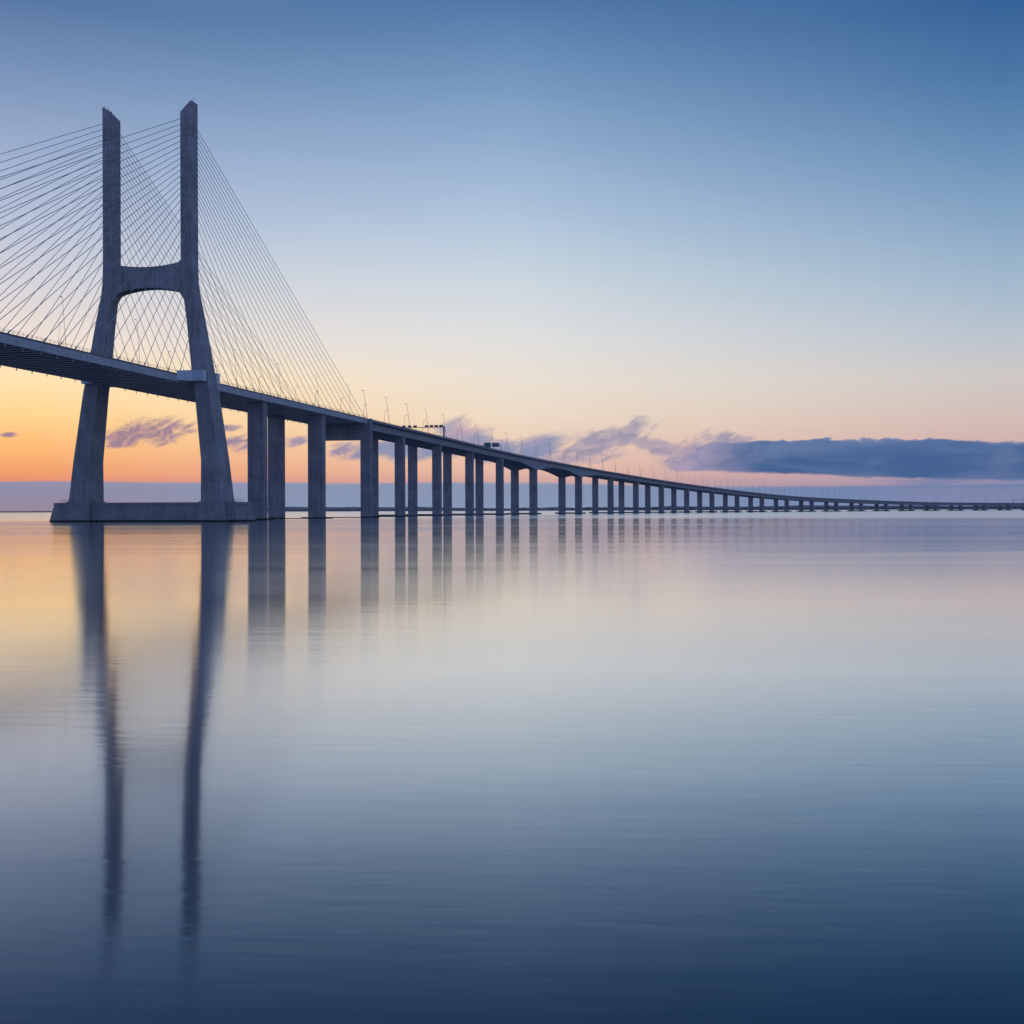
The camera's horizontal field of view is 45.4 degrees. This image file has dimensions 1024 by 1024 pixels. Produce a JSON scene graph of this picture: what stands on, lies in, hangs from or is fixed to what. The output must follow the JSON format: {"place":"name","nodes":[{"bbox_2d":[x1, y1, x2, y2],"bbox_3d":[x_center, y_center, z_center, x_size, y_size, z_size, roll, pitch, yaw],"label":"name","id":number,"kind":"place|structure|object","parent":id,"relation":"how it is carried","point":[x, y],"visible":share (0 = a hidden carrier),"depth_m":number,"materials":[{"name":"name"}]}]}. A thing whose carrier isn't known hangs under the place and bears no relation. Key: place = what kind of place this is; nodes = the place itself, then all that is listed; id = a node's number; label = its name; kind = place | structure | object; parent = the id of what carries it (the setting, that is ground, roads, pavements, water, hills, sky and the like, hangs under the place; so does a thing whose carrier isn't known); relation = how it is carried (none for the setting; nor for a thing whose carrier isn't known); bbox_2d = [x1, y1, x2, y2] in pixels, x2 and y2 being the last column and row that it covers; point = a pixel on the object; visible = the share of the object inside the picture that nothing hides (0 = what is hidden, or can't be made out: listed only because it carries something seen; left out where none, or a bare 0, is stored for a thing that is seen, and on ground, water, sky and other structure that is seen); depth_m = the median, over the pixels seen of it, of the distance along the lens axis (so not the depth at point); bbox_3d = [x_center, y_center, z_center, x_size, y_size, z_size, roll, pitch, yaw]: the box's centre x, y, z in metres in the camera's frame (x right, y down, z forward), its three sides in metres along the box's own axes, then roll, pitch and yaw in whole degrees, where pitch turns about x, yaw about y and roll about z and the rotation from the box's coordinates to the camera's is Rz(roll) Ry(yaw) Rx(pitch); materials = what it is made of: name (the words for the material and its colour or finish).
{"place":"outdoors","nodes":[
{"label":"outdoors","id":0,"kind":"place"},
{"bbox_2d":[0,509,924,512],"bbox_3d":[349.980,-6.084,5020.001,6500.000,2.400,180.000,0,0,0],"label":"shore bank","id":1,"kind":"structure","parent":0,"point":[586,510],"depth_m":4933.70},
{"bbox_2d":[285,506,1021,510],"bbox_3d":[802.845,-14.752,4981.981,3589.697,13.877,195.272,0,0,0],"label":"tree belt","id":2,"kind":"object","parent":1,"relation":"on","point":[793,508],"visible":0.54,"depth_m":4934.52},
{"bbox_2d":[0,505,1021,511],"bbox_3d":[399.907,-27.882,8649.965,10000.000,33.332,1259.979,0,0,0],"label":"shore","id":3,"kind":"structure","parent":0,"point":[804,506],"depth_m":8253.60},
{"bbox_2d":[0,509,1023,1023],"bbox_3d":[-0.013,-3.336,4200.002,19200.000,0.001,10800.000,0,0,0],"label":"water","id":4,"kind":"structure","parent":0,"point":[604,767],"depth_m":17.94,"materials":[{"name":"blue liquid"}]},
{"bbox_2d":[0,97,379,521],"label":"cable stayed bridge","id":5,"kind":"structure","parent":4,"relation":"in","point":[98,370],"depth_m":438.46,"materials":[{"name":"concrete"}]},
{"bbox_2d":[370,418,1023,516],"bbox_3d":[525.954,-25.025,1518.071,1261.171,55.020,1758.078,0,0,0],"label":"approach viaduct","id":6,"kind":"object","parent":4,"relation":"in","point":[399,436],"visible":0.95,"depth_m":1005.67,"materials":[{"name":"concrete"}]},
{"bbox_2d":[402,425,444,436],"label":"signal gantry","id":7,"kind":"object","parent":6,"relation":"on","point":[436,426],"visible":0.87,"depth_m":787.73,"materials":[{"name":"grey metal"}]},
{"bbox_2d":[484,442,499,446],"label":"sign gantry","id":8,"kind":"object","parent":6,"relation":"on","point":[487,444],"visible":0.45,"depth_m":924.99,"materials":[{"name":"metal"}]},
{"bbox_2d":[0,0,1023,510],"label":"sky","id":9,"kind":"structure","parent":0,"point":[778,245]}
]}

